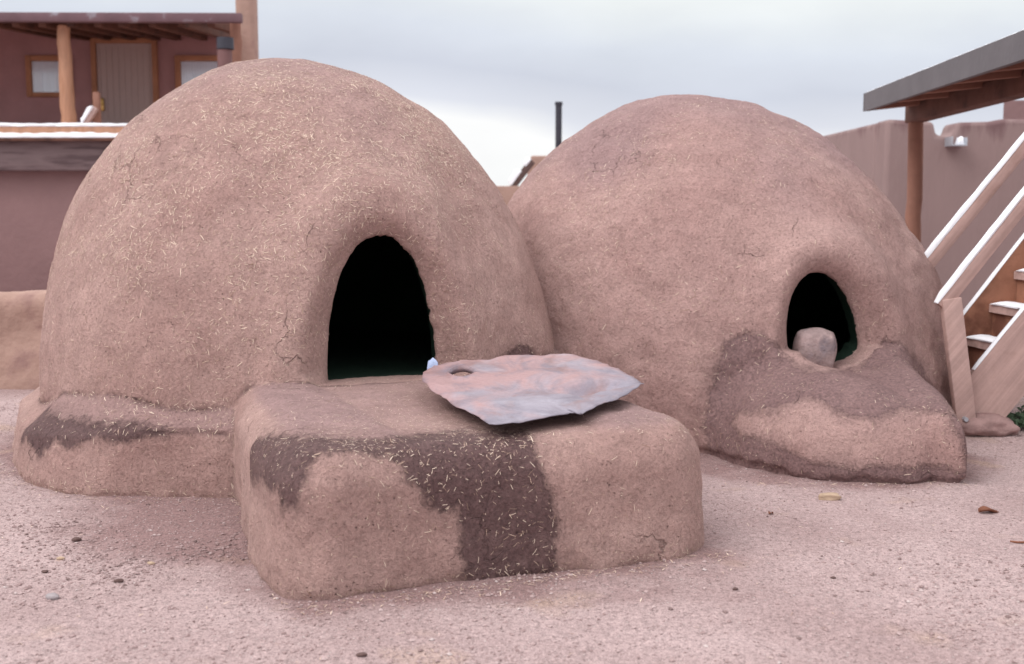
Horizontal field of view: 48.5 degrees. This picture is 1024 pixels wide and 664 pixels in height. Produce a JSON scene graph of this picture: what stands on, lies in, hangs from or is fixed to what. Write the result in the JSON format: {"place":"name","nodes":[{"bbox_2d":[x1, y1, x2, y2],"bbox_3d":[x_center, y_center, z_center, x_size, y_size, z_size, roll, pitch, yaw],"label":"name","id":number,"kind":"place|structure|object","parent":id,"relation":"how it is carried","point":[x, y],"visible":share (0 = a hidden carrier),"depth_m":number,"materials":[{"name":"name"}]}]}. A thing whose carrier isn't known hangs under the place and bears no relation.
{"place":"outdoors","nodes":[
{"label":"outdoors","id":0,"kind":"place"},
{"bbox_2d":[0,309,1023,663],"bbox_3d":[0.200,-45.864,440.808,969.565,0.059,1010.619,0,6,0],"label":"ground","id":1,"kind":"structure","parent":0,"point":[744,569],"depth_m":3.60,"materials":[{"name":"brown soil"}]},
{"bbox_2d":[0,290,46,389],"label":"adobe yard wall","id":2,"kind":"structure","parent":1,"relation":"on","point":[21,316],"depth_m":7.80,"materials":[{"name":"brown paint"}]},
{"bbox_2d":[45,593,58,599],"bbox_3d":[-1.442,0.831,3.564,0.044,0.021,0.030,0,6,0],"label":"pebble","id":3,"kind":"object","parent":1,"relation":"on","point":[52,596],"visible":1,"depth_m":3.56,"materials":[{"name":"white stone"}]},
{"bbox_2d":[71,537,81,541],"bbox_3d":[-1.604,0.764,4.183,0.036,0.020,0.023,0,6,0],"label":"clod","id":4,"kind":"object","parent":1,"relation":"on","point":[75,539],"visible":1,"depth_m":4.17,"materials":[{"name":"brown soil"}]},
{"bbox_2d":[113,578,123,582],"bbox_3d":[-1.286,0.813,3.713,0.033,0.014,0.015,-2,6,-15],"label":"clod","id":5,"kind":"object","parent":1,"relation":"on","point":[118,580],"visible":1,"depth_m":3.71,"materials":[{"name":"brown soil"}]},
{"bbox_2d":[0,0,258,291],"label":"adobe house","id":6,"kind":"structure","parent":1,"relation":"on","point":[57,69],"depth_m":17.10,"materials":[{"name":"brown paint"}]},
{"bbox_2d":[25,55,72,96],"bbox_3d":[-7.983,-4.414,19.607,0.787,0.702,0.090,0,6,0],"label":"window","id":7,"kind":"structure","parent":6,"relation":"in","point":[42,71],"depth_m":19.60,"materials":[{"name":"white glass"}]},
{"bbox_2d":[81,92,101,122],"bbox_3d":[-6.143,-3.242,16.557,0.229,0.515,0.265,0,6,0],"label":"ladder head","id":8,"kind":"object","parent":6,"relation":"on","point":[91,113],"visible":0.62,"depth_m":16.58},
{"bbox_2d":[96,43,152,123],"bbox_3d":[-6.676,-4.134,19.600,0.956,1.662,0.136,0,6,0],"label":"door","id":9,"kind":"structure","parent":6,"relation":"in","point":[124,70],"depth_m":19.60,"materials":[{"name":"brown wood"}]},
{"bbox_2d":[174,55,217,87],"bbox_3d":[-5.369,-4.380,19.611,0.872,0.771,0.090,0,6,0],"label":"window","id":10,"kind":"structure","parent":6,"relation":"in","point":[187,67],"depth_m":19.58,"materials":[{"name":"white glass"}]},
{"bbox_2d":[217,37,233,66],"bbox_3d":[-4.128,-3.593,16.411,0.249,1.284,0.249,0,6,0],"label":"stovepipe","id":11,"kind":"object","parent":6,"relation":"attached to","point":[225,46],"visible":0.43,"depth_m":16.28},
{"bbox_2d":[12,58,704,600],"bbox_3d":[-0.779,-0.340,5.564,3.076,2.096,4.339,-3,7,-25],"label":"adobe oven","id":12,"kind":"object","parent":1,"relation":"on","point":[276,286],"visible":0.92,"depth_m":4.86,"materials":[{"name":"soil"}]},
{"bbox_2d":[427,358,437,369],"bbox_3d":[-0.333,0.161,4.784,0.050,0.109,0.042,0,6,0],"label":"plastic scrap","id":13,"kind":"object","parent":12,"relation":"on","point":[432,362],"visible":0.34,"depth_m":4.77,"materials":[{"name":"white plastic"}]},
{"bbox_2d":[422,354,643,424],"bbox_3d":[0.097,0.198,4.426,0.861,0.090,1.135,-2,7,-22],"label":"stone slab","id":14,"kind":"object","parent":12,"relation":"on","point":[505,389],"visible":1,"depth_m":4.39,"materials":[{"name":"grey stone"}]},
{"bbox_2d":[356,652,367,656],"bbox_3d":[-0.407,0.873,3.077,0.031,0.012,0.016,0,6,0],"label":"clod","id":15,"kind":"object","parent":1,"relation":"on","point":[361,654],"visible":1,"depth_m":3.07,"materials":[{"name":"brown soil"}]},
{"bbox_2d":[0,464,975,662],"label":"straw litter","id":16,"kind":"object","parent":1,"relation":"on","point":[472,585],"visible":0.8,"depth_m":3.75,"materials":[{"name":"beige plant"}]},
{"bbox_2d":[497,156,545,204],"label":"adobe building","id":17,"kind":"structure","parent":1,"relation":"on","point":[515,179],"depth_m":20.93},
{"bbox_2d":[555,102,562,147],"bbox_3d":[0.891,-3.830,21.716,0.148,1.116,0.148,0,6,0],"label":"stovepipe","id":18,"kind":"object","parent":17,"relation":"on","point":[558,123],"visible":0.77,"depth_m":21.66,"materials":[{"name":"grey metal"}]},
{"bbox_2d":[507,94,966,483],"bbox_3d":[1.165,-0.461,7.019,3.127,2.010,3.522,2,7,22],"label":"adobe oven","id":19,"kind":"object","parent":1,"relation":"on","point":[699,262],"visible":0.87,"depth_m":5.90,"materials":[{"name":"soil"}]},
{"bbox_2d":[792,327,836,367],"bbox_3d":[1.557,0.093,5.844,0.224,0.235,0.173,0,6,0],"label":"stone","id":20,"kind":"object","parent":19,"relation":"in","point":[817,345],"visible":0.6,"depth_m":5.77,"materials":[{"name":"grey stone"}]},
{"bbox_2d":[818,492,841,500],"bbox_3d":[1.329,0.691,4.759,0.097,0.034,0.040,0,6,0],"label":"stone chip","id":21,"kind":"object","parent":1,"relation":"on","point":[831,496],"visible":1,"depth_m":4.74,"materials":[{"name":"beige stone"}]},
{"bbox_2d":[824,100,1023,308],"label":"adobe building","id":22,"kind":"structure","parent":1,"relation":"on","point":[961,160],"depth_m":13.90,"materials":[{"name":"paint"}]},
{"bbox_2d":[863,29,1023,242],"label":"porch","id":23,"kind":"object","parent":1,"relation":"on","point":[989,74],"visible":0.88,"depth_m":9.20,"materials":[{"name":"brown wood"}]},
{"bbox_2d":[924,132,1023,435],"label":"stair","id":24,"kind":"object","parent":1,"relation":"on","point":[983,333],"visible":0.8,"depth_m":6.17,"materials":[{"name":"brown wood"}]},
{"bbox_2d":[978,506,998,512],"bbox_3d":[1.909,0.718,4.554,0.086,0.030,0.052,-1,6,-11],"label":"fallen leaf","id":25,"kind":"object","parent":1,"relation":"on","point":[983,508],"visible":1,"depth_m":4.54,"materials":[{"name":"orange plant"}]},
{"bbox_2d":[961,413,1020,436],"bbox_3d":[2.564,0.516,6.176,0.383,0.161,0.229,0,6,0],"label":"rock","id":26,"kind":"object","parent":1,"relation":"on","point":[989,424],"visible":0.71,"depth_m":6.08,"materials":[{"name":"brown stone"}]},
{"bbox_2d":[1006,412,1023,428],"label":"ground plant","id":27,"kind":"object","parent":1,"relation":"on","point":[1017,418],"visible":0.49,"depth_m":6.30,"materials":[{"name":"green plant"}]},
{"bbox_2d":[1018,405,1023,412],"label":"ground plant","id":28,"kind":"object","parent":1,"relation":"on","point":[1021,408],"visible":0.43,"depth_m":6.60,"materials":[{"name":"green plant"}]},
{"bbox_2d":[0,0,1023,185],"label":"sky","id":29,"kind":"structure","parent":0,"point":[495,72],"materials":[{"name":"grey"}]}
]}

